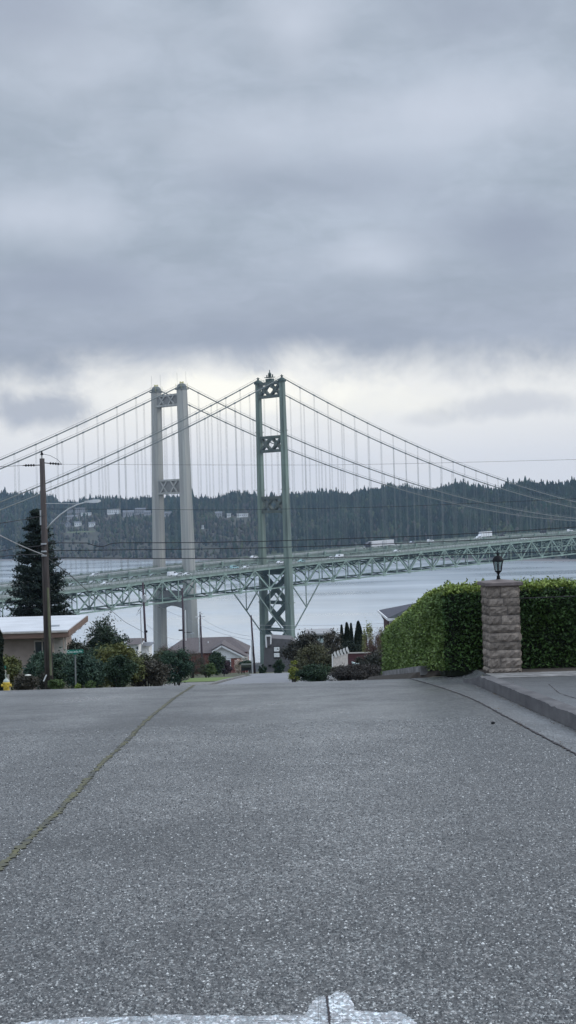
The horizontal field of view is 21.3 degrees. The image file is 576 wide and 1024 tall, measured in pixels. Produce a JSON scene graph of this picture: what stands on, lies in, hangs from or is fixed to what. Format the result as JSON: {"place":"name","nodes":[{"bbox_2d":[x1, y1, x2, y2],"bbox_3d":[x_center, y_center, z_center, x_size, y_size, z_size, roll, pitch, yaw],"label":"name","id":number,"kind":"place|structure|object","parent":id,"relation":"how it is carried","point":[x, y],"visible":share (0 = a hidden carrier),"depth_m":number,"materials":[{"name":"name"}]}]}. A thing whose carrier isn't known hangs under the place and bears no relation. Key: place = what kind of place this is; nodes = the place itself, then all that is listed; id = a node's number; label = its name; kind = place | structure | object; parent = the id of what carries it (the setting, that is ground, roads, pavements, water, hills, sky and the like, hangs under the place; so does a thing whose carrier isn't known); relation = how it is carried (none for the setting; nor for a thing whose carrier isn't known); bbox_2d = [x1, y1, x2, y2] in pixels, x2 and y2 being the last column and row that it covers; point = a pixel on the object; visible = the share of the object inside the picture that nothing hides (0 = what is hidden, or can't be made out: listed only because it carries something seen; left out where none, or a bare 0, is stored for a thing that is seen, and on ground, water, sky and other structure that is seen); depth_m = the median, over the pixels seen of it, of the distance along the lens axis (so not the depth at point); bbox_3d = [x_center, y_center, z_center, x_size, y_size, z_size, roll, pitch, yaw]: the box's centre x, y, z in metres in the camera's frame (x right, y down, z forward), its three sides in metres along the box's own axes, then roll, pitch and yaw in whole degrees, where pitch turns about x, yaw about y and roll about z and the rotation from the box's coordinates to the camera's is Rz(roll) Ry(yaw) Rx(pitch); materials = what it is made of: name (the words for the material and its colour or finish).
{"place":"outdoors","nodes":[
{"label":"outdoors","id":0,"kind":"place"},
{"bbox_2d":[163,681,214,685],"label":"footpath","id":1,"kind":"structure","parent":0,"point":[193,683],"depth_m":99.02,"materials":[{"name":"concrete"}]},
{"bbox_2d":[218,673,328,683],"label":"street","id":2,"kind":"structure","parent":0,"point":[268,678],"depth_m":113.44,"materials":[{"name":"grey asphalt"}]},
{"bbox_2d":[0,506,570,558],"bbox_3d":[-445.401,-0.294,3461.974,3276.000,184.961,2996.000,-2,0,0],"label":"hills","id":3,"kind":"structure","parent":0,"point":[91,536],"depth_m":2901.12,"materials":[{"name":"green plant"}]},
{"bbox_2d":[75,507,85,512],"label":"house","id":4,"kind":"structure","parent":3,"relation":"on","point":[78,510],"depth_m":3391.60,"materials":[{"name":"white paint"}]},
{"bbox_2d":[106,509,119,514],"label":"house","id":5,"kind":"structure","parent":3,"relation":"on","point":[110,511],"depth_m":3286.98,"materials":[{"name":"white paint"}]},
{"bbox_2d":[123,510,134,517],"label":"house","id":6,"kind":"structure","parent":3,"relation":"on","point":[130,512],"depth_m":3214.14,"materials":[{"name":"white paint"}]},
{"bbox_2d":[135,508,145,514],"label":"house","id":7,"kind":"structure","parent":3,"relation":"on","point":[137,512],"depth_m":3226.99,"materials":[{"name":"white paint"}]},
{"bbox_2d":[237,513,247,517],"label":"house","id":8,"kind":"structure","parent":3,"relation":"on","point":[243,515],"depth_m":2980.43,"materials":[{"name":"white paint"}]},
{"bbox_2d":[0,476,575,558],"bbox_3d":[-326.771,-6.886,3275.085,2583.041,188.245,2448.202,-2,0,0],"label":"forest","id":9,"kind":"object","parent":3,"relation":"on","point":[340,525],"visible":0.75,"depth_m":2800.73,"materials":[{"name":"green plant"}]},
{"bbox_2d":[0,679,575,1023],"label":"road","id":10,"kind":"structure","parent":0,"point":[195,707],"depth_m":8.77,"materials":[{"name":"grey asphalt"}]},
{"bbox_2d":[0,685,194,869],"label":"moss","id":11,"kind":"object","parent":10,"relation":"on","point":[14,853],"visible":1,"depth_m":11.23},
{"bbox_2d":[19,991,416,1023],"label":"road marking","id":12,"kind":"object","parent":10,"relation":"on","point":[315,1014],"visible":1,"depth_m":5.14,"materials":[{"name":"paint"}]},
{"bbox_2d":[258,1019,388,1020],"bbox_3d":[0.150,1.680,5.068,0.522,0.003,0.017,-2,0,5],"label":"road crack","id":13,"kind":"object","parent":12,"relation":"on","point":[292,1020],"visible":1,"depth_m":5.08,"materials":[{"name":"grey asphalt"}]},
{"bbox_2d":[325,996,330,1023],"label":"road crack","id":14,"kind":"object","parent":12,"relation":"on","point":[328,1008],"visible":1,"depth_m":5.20,"materials":[{"name":"grey asphalt"}]},
{"bbox_2d":[413,679,575,754],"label":"gutter joint","id":15,"kind":"object","parent":10,"relation":"on","point":[512,719],"visible":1,"depth_m":16.48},
{"bbox_2d":[0,559,575,662],"bbox_3d":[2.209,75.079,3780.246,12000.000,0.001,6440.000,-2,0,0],"label":"water","id":16,"kind":"structure","parent":0,"point":[336,604],"depth_m":1475.08,"materials":[{"name":"grey liquid"}]},
{"bbox_2d":[0,370,575,671],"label":"suspension bridge","id":17,"kind":"structure","parent":16,"relation":"in","point":[262,568],"depth_m":787.26,"materials":[{"name":"metal"}]},
{"bbox_2d":[0,376,575,653],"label":"suspension bridge","id":18,"kind":"structure","parent":16,"relation":"in","point":[160,401],"depth_m":812.16,"materials":[{"name":"metal"}]},
{"bbox_2d":[363,540,393,548],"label":"truck","id":19,"kind":"object","parent":18,"relation":"on","point":[381,543],"visible":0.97,"depth_m":900.25,"materials":[{"name":"paint"}]},
{"bbox_2d":[478,531,491,536],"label":"box truck","id":20,"kind":"object","parent":18,"relation":"on","point":[481,534],"visible":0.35,"depth_m":981.99,"materials":[{"name":"white paint"}]},
{"bbox_2d":[0,557,575,560],"bbox_3d":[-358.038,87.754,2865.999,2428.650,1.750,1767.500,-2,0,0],"label":"beach","id":21,"kind":"structure","parent":0,"point":[313,558],"depth_m":2364.86,"materials":[{"name":"grey sand"}]},
{"bbox_2d":[0,0,575,502],"label":"sky","id":22,"kind":"structure","parent":0,"point":[369,206],"materials":[{"name":"grey"}]},
{"bbox_2d":[63,672,574,753],"bbox_3d":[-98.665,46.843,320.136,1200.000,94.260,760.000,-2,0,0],"label":"ground","id":23,"kind":"structure","parent":0,"point":[219,675],"depth_m":148.00,"materials":[{"name":"grey concrete"}]},
{"bbox_2d":[0,630,5,690],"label":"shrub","id":24,"kind":"object","parent":23,"relation":"on","point":[2,673],"visible":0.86,"depth_m":57.92,"materials":[{"name":"green plant"}]},
{"bbox_2d":[1,678,11,690],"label":"fire hydrant","id":25,"kind":"object","parent":23,"relation":"on","point":[6,685],"visible":0.84,"depth_m":56.94,"materials":[{"name":"yellow metal"}]},
{"bbox_2d":[3,653,22,689],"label":"shrub","id":26,"kind":"object","parent":23,"relation":"on","point":[13,667],"visible":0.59,"depth_m":83.70,"materials":[{"name":"green plant"}]},
{"bbox_2d":[11,672,39,689],"bbox_3d":[-10.469,6.883,60.971,1.263,1.073,1.087,-2,0,0],"label":"shrub","id":27,"kind":"object","parent":23,"relation":"on","point":[22,681],"visible":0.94,"depth_m":60.81,"materials":[{"name":"brown plant"}]},
{"bbox_2d":[0,508,79,642],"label":"conifer","id":28,"kind":"object","parent":23,"relation":"on","point":[29,592],"visible":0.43,"depth_m":117.35,"materials":[{"name":"green plant"}]},
{"bbox_2d":[38,673,44,689],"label":"shrub","id":29,"kind":"object","parent":23,"relation":"on","point":[41,682],"visible":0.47,"depth_m":65.80,"materials":[{"name":"green plant"}]},
{"bbox_2d":[0,615,87,689],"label":"house","id":30,"kind":"structure","parent":23,"relation":"on","point":[23,637],"depth_m":92.08,"materials":[{"name":"beige paint"}]},
{"bbox_2d":[34,640,43,654],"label":"window","id":31,"kind":"structure","parent":30,"relation":"in","point":[37,643],"depth_m":91.97,"materials":[{"name":"grey glass"}]},
{"bbox_2d":[20,647,70,689],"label":"shrub","id":32,"kind":"object","parent":23,"relation":"on","point":[37,658],"visible":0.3,"depth_m":79.84,"materials":[{"name":"green plant"}]},
{"bbox_2d":[35,658,66,681],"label":"shrub","id":33,"kind":"object","parent":23,"relation":"on","point":[57,665],"visible":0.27,"depth_m":69.96,"materials":[{"name":"green plant"}]},
{"bbox_2d":[48,679,65,688],"bbox_3d":[-9.235,6.997,61.041,0.762,0.762,0.732,-2,0,0],"label":"shrub","id":34,"kind":"object","parent":23,"relation":"on","point":[55,684],"visible":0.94,"depth_m":60.87,"materials":[{"name":"green plant"}]},
{"bbox_2d":[22,451,100,688],"bbox_3d":[-9.477,2.613,64.863,3.317,10.457,0.448,-2,0,7],"label":"utility pole","id":35,"kind":"object","parent":23,"relation":"on","point":[48,663],"visible":0.98,"depth_m":64.88,"materials":[{"name":"brown wood"}]},
{"bbox_2d":[0,535,43,554],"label":"power line","id":36,"kind":"object","parent":35,"relation":"attached to","point":[21,545],"visible":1,"depth_m":60.09,"materials":[{"name":"grey metal"}]},
{"bbox_2d":[49,559,144,632],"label":"power line","id":37,"kind":"object","parent":35,"relation":"attached to","point":[86,589],"visible":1,"depth_m":93.22,"materials":[{"name":"black metal"}]},
{"bbox_2d":[48,550,575,558],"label":"power line","id":38,"kind":"object","parent":35,"relation":"attached to","point":[309,557],"visible":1,"depth_m":64.16,"materials":[{"name":"black metal"}]},
{"bbox_2d":[48,534,575,550],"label":"power line","id":39,"kind":"object","parent":35,"relation":"attached to","point":[309,546],"visible":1,"depth_m":64.15,"materials":[{"name":"black metal"}]},
{"bbox_2d":[62,527,573,546],"bbox_3d":[2.859,0.932,64.009,26.216,0.477,0.046,-2,0,4],"label":"power line","id":40,"kind":"object","parent":35,"relation":"attached to","point":[322,539],"visible":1,"depth_m":64.12,"materials":[{"name":"black metal"}]},
{"bbox_2d":[84,459,575,464],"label":"power line","id":41,"kind":"object","parent":35,"relation":"attached to","point":[348,464],"visible":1,"depth_m":63.60,"materials":[{"name":"black metal"}]},
{"bbox_2d":[113,499,562,509],"bbox_3d":[2.344,-0.328,64.006,25.178,0.347,0.029,-2,0,5],"label":"power line","id":42,"kind":"object","parent":35,"relation":"attached to","point":[311,508],"visible":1,"depth_m":64.11,"materials":[{"name":"black metal"}]},
{"bbox_2d":[67,649,82,684],"bbox_3d":[-8.460,6.418,61.037,0.660,1.870,0.086,-2,0,-4],"label":"street sign","id":43,"kind":"object","parent":23,"relation":"on","point":[74,651],"visible":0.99,"depth_m":61.02,"materials":[{"name":"green metal"}]},
{"bbox_2d":[64,639,91,658],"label":"shrub","id":44,"kind":"object","parent":23,"relation":"on","point":[77,645],"visible":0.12,"depth_m":94.00,"materials":[{"name":"green plant"}]},
{"bbox_2d":[61,648,106,688],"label":"shrub","id":45,"kind":"object","parent":23,"relation":"on","point":[88,668],"visible":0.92,"depth_m":73.47,"materials":[{"name":"green plant"}]},
{"bbox_2d":[85,680,95,687],"bbox_3d":[-7.714,6.895,60.006,0.497,0.650,0.392,-2,0,0],"label":"plant","id":46,"kind":"object","parent":23,"relation":"on","point":[91,684],"visible":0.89,"depth_m":59.95,"materials":[{"name":"green plant"}]},
{"bbox_2d":[78,645,104,687],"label":"shrub","id":47,"kind":"object","parent":23,"relation":"on","point":[93,651],"visible":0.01,"depth_m":87.87,"materials":[{"name":"green plant"}]},
{"bbox_2d":[80,609,132,651],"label":"pine tree","id":48,"kind":"object","parent":23,"relation":"on","point":[103,634],"visible":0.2,"depth_m":111.27,"materials":[{"name":"green plant"}]},
{"bbox_2d":[91,641,147,687],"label":"shrub","id":49,"kind":"object","parent":23,"relation":"on","point":[104,654],"visible":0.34,"depth_m":75.66,"materials":[{"name":"green plant"}]},
{"bbox_2d":[101,653,138,686],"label":"shrub","id":50,"kind":"object","parent":23,"relation":"on","point":[120,670],"visible":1,"depth_m":69.81,"materials":[{"name":"green plant"}]},
{"bbox_2d":[126,638,144,655],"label":"house","id":51,"kind":"structure","parent":23,"relation":"on","point":[136,642],"depth_m":201.43,"materials":[{"name":"white concrete"}]},
{"bbox_2d":[137,606,141,653],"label":"mast","id":52,"kind":"object","parent":23,"relation":"on","point":[141,629],"visible":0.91,"depth_m":190.00,"materials":[{"name":"metal"}]},
{"bbox_2d":[142,582,147,641],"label":"utility pole","id":53,"kind":"object","parent":23,"relation":"on","point":[144,616],"visible":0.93,"depth_m":214.91,"materials":[{"name":"wood"}]},
{"bbox_2d":[142,642,154,657],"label":"house","id":54,"kind":"structure","parent":23,"relation":"on","point":[146,647],"depth_m":205.36,"materials":[{"name":"white"}]},
{"bbox_2d":[131,658,174,686],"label":"shrub","id":55,"kind":"object","parent":23,"relation":"on","point":[156,671],"visible":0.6,"depth_m":76.74,"materials":[{"name":"brown plant"}]},
{"bbox_2d":[138,647,176,685],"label":"shrub","id":56,"kind":"object","parent":23,"relation":"on","point":[154,656],"visible":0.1,"depth_m":91.51,"materials":[{"name":"green plant"}]},
{"bbox_2d":[158,645,195,685],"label":"shrub","id":57,"kind":"object","parent":23,"relation":"on","point":[181,661],"visible":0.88,"depth_m":85.69,"materials":[{"name":"teal plant"}]},
{"bbox_2d":[179,588,193,648],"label":"utility pole","id":58,"kind":"object","parent":23,"relation":"on","point":[183,632],"visible":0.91,"depth_m":239.92,"materials":[{"name":"brown wood"}]},
{"bbox_2d":[188,647,207,677],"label":"shrub","id":59,"kind":"object","parent":23,"relation":"on","point":[201,660],"visible":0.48,"depth_m":134.95,"materials":[{"name":"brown plant"}]},
{"bbox_2d":[195,612,204,656],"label":"utility pole","id":60,"kind":"object","parent":23,"relation":"on","point":[200,631],"visible":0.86,"depth_m":249.93,"materials":[{"name":"wood"}]},
{"bbox_2d":[182,677,230,681],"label":"lawn","id":61,"kind":"structure","parent":23,"relation":"on","point":[203,679],"depth_m":118.92,"materials":[{"name":"green plant"}]},
{"bbox_2d":[198,662,216,677],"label":"shrub","id":62,"kind":"object","parent":23,"relation":"on","point":[211,670],"visible":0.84,"depth_m":137.80,"materials":[{"name":"green plant"}]},
{"bbox_2d":[169,637,249,673],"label":"house","id":63,"kind":"structure","parent":23,"relation":"on","point":[231,649],"depth_m":301.46,"materials":[{"name":"grey brick"}]},
{"bbox_2d":[207,649,225,674],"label":"shrub","id":64,"kind":"object","parent":23,"relation":"on","point":[216,658],"visible":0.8,"depth_m":167.79,"materials":[{"name":"green plant"}]},
{"bbox_2d":[203,675,245,684],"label":"street kerb","id":65,"kind":"structure","parent":23,"relation":"on","point":[222,680],"depth_m":108.06,"materials":[{"name":"concrete"}]},
{"bbox_2d":[220,660,233,673],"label":"shrub","id":66,"kind":"object","parent":23,"relation":"on","point":[228,668],"visible":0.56,"depth_m":199.63,"materials":[{"name":"purple plant"}]},
{"bbox_2d":[234,659,242,673],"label":"shrub","id":67,"kind":"object","parent":23,"relation":"on","point":[237,666],"visible":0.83,"depth_m":224.80,"materials":[{"name":"beige plant"}]},
{"bbox_2d":[241,663,251,673],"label":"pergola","id":68,"kind":"object","parent":23,"relation":"on","point":[246,667],"visible":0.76,"depth_m":211.67,"materials":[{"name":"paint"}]},
{"bbox_2d":[250,615,255,672],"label":"utility pole","id":69,"kind":"object","parent":23,"relation":"on","point":[253,655],"visible":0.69,"depth_m":204.93,"materials":[{"name":"wood"}]},
{"bbox_2d":[271,623,382,625],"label":"power line","id":70,"kind":"object","parent":69,"relation":"attached to","point":[306,625],"visible":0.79,"depth_m":213.25,"materials":[{"name":"grey metal"}]},
{"bbox_2d":[258,664,266,672],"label":"shrub","id":71,"kind":"object","parent":23,"relation":"on","point":[262,669],"visible":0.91,"depth_m":189.89,"materials":[{"name":"green plant"}]},
{"bbox_2d":[272,659,285,672],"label":"shrub","id":72,"kind":"object","parent":23,"relation":"on","point":[278,666],"visible":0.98,"depth_m":169.81,"materials":[{"name":"green plant"}]},
{"bbox_2d":[263,634,295,671],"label":"house","id":73,"kind":"structure","parent":23,"relation":"on","point":[273,643],"depth_m":262.07,"materials":[{"name":"grey paint"}]},
{"bbox_2d":[287,665,300,681],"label":"flowering shrub","id":74,"kind":"object","parent":23,"relation":"on","point":[292,677],"visible":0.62,"depth_m":87.93,"materials":[{"name":"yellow plant"}]},
{"bbox_2d":[277,629,330,666],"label":"shrub","id":75,"kind":"object","parent":23,"relation":"on","point":[301,643],"visible":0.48,"depth_m":99.78,"materials":[{"name":"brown plant"}]},
{"bbox_2d":[287,640,331,675],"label":"shrub","id":76,"kind":"object","parent":23,"relation":"on","point":[312,653],"visible":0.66,"depth_m":91.58,"materials":[{"name":"green plant"}]},
{"bbox_2d":[290,663,332,681],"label":"shrub","id":77,"kind":"object","parent":23,"relation":"on","point":[313,672],"visible":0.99,"depth_m":83.66,"materials":[{"name":"green plant"}]},
{"bbox_2d":[305,628,331,642],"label":"house","id":78,"kind":"structure","parent":23,"relation":"on","point":[319,632],"depth_m":186.87,"materials":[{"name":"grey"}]},
{"bbox_2d":[321,627,342,657],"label":"shrub","id":79,"kind":"object","parent":23,"relation":"on","point":[331,642],"visible":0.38,"depth_m":127.69,"materials":[{"name":"green plant"}]},
{"bbox_2d":[330,663,343,680],"bbox_3d":[2.154,6.638,62.055,0.921,1.045,0.890,-2,0,-21],"label":"shrub","id":80,"kind":"object","parent":23,"relation":"on","point":[332,670],"visible":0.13,"depth_m":61.96,"materials":[{"name":"green plant"}]},
{"bbox_2d":[339,624,344,644],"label":"cypress","id":81,"kind":"object","parent":23,"relation":"on","point":[342,635],"visible":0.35,"depth_m":139.95,"materials":[{"name":"green plant"}]},
{"bbox_2d":[344,622,350,642],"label":"cypress","id":82,"kind":"object","parent":23,"relation":"on","point":[347,636],"visible":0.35,"depth_m":140.91,"materials":[{"name":"green plant"}]},
{"bbox_2d":[339,640,362,653],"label":"shrub","id":83,"kind":"object","parent":23,"relation":"on","point":[351,646],"visible":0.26,"depth_m":131.72,"materials":[{"name":"green plant"}]},
{"bbox_2d":[349,623,353,642],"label":"cypress","id":84,"kind":"object","parent":23,"relation":"on","point":[351,633],"visible":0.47,"depth_m":141.94,"materials":[{"name":"green plant"}]},
{"bbox_2d":[326,662,381,680],"bbox_3d":[2.234,5.341,49.999,1.980,0.897,1.804,-2,0,-20],"label":"shrub","id":85,"kind":"object","parent":23,"relation":"on","point":[352,671],"visible":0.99,"depth_m":49.70,"materials":[{"name":"green plant"}]},
{"bbox_2d":[354,620,362,644],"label":"cypress","id":86,"kind":"object","parent":23,"relation":"on","point":[358,637],"visible":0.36,"depth_m":142.85,"materials":[{"name":"green plant"}]},
{"bbox_2d":[348,652,369,663],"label":"board fence","id":87,"kind":"object","parent":23,"relation":"on","point":[352,656],"visible":0.29,"depth_m":89.99,"materials":[{"name":"red wood"}]},
{"bbox_2d":[361,620,373,651],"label":"tree","id":88,"kind":"object","parent":23,"relation":"on","point":[368,631],"visible":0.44,"depth_m":119.88,"materials":[{"name":"green plant"}]},
{"bbox_2d":[354,648,383,679],"bbox_3d":[3.074,5.716,56.002,1.329,1.457,1.248,-2,0,0],"label":"shrub","id":89,"kind":"object","parent":23,"relation":"on","point":[374,657],"visible":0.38,"depth_m":55.76,"materials":[{"name":"green plant"}]},
{"bbox_2d":[363,627,382,675],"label":"shrub","id":90,"kind":"object","parent":23,"relation":"on","point":[373,646],"visible":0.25,"depth_m":69.88,"materials":[{"name":"green plant"}]},
{"bbox_2d":[377,627,383,655],"bbox_3d":[3.815,5.615,60.007,0.891,2.524,0.680,-2,0,0],"label":"shrub","id":91,"kind":"object","parent":23,"relation":"on","point":[379,640],"visible":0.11,"depth_m":59.96,"materials":[{"name":"green plant"}]},
{"bbox_2d":[377,603,414,629],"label":"house","id":92,"kind":"structure","parent":23,"relation":"on","point":[389,615],"depth_m":107.97,"materials":[{"name":"stone"}]},
{"bbox_2d":[410,670,490,683],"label":"ramp","id":93,"kind":"structure","parent":23,"relation":"on","point":[456,679],"depth_m":25.32,"materials":[{"name":"concrete"}]},
{"bbox_2d":[367,667,575,679],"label":"planting bed","id":94,"kind":"object","parent":23,"relation":"on","point":[431,673],"visible":0.41,"depth_m":26.93,"materials":[{"name":"soil"}]},
{"bbox_2d":[382,666,429,675],"bbox_3d":[2.421,3.398,32.401,0.210,1.404,10.802,-2,0,0],"label":"edging","id":95,"kind":"object","parent":94,"relation":"on","point":[422,670],"visible":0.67,"depth_m":29.42,"materials":[{"name":"concrete"}]},
{"bbox_2d":[379,578,484,676],"bbox_3d":[3.156,2.894,34.247,1.691,3.584,17.573,-2,0,0],"label":"hedge","id":96,"kind":"object","parent":94,"relation":"on","point":[439,628],"visible":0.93,"depth_m":25.99,"materials":[{"name":"green plant"}]},
{"bbox_2d":[477,579,522,677],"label":"stone pillar","id":97,"kind":"structure","parent":94,"relation":"on","point":[501,626],"depth_m":24.54,"materials":[{"name":"grey stone"}]},
{"bbox_2d":[492,549,503,579],"bbox_3d":[3.398,0.851,24.783,0.188,0.491,0.187,-2,0,0],"label":"lantern","id":98,"kind":"object","parent":97,"relation":"on","point":[497,560],"visible":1,"depth_m":24.73,"materials":[{"name":"black metal"}]},
{"bbox_2d":[514,575,575,668],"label":"hedge","id":99,"kind":"object","parent":94,"relation":"on","point":[548,631],"visible":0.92,"depth_m":25.58,"materials":[{"name":"green plant"}]},
{"bbox_2d":[519,596,575,598],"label":"garden wire","id":100,"kind":"object","parent":99,"relation":"attached to","point":[548,597],"visible":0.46,"depth_m":25.27,"materials":[{"name":"metal"}]},
{"bbox_2d":[430,683,575,752],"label":"gutter","id":101,"kind":"object","parent":23,"relation":"on","point":[555,731],"visible":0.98,"depth_m":17.74,"materials":[{"name":"concrete"}]},
{"bbox_2d":[463,676,575,729],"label":"kerb","id":102,"kind":"structure","parent":23,"relation":"on","point":[560,712],"depth_m":18.62,"materials":[{"name":"concrete"}]},
{"bbox_2d":[486,671,575,677],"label":"sidewalk","id":103,"kind":"structure","parent":0,"point":[535,674],"depth_m":23.62,"materials":[{"name":"concrete"}]},
{"bbox_2d":[499,676,575,706],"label":"driveway","id":104,"kind":"structure","parent":0,"point":[564,685],"depth_m":20.66,"materials":[{"name":"concrete"}]},
{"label":"footpath","id":105,"kind":"structure","parent":0,"visible":0},
{"bbox_2d":[332,647,348,666],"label":"picket fence","id":106,"kind":"object","parent":105,"relation":"on","point":[338,659],"visible":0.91,"depth_m":88.55,"materials":[{"name":"paint"}]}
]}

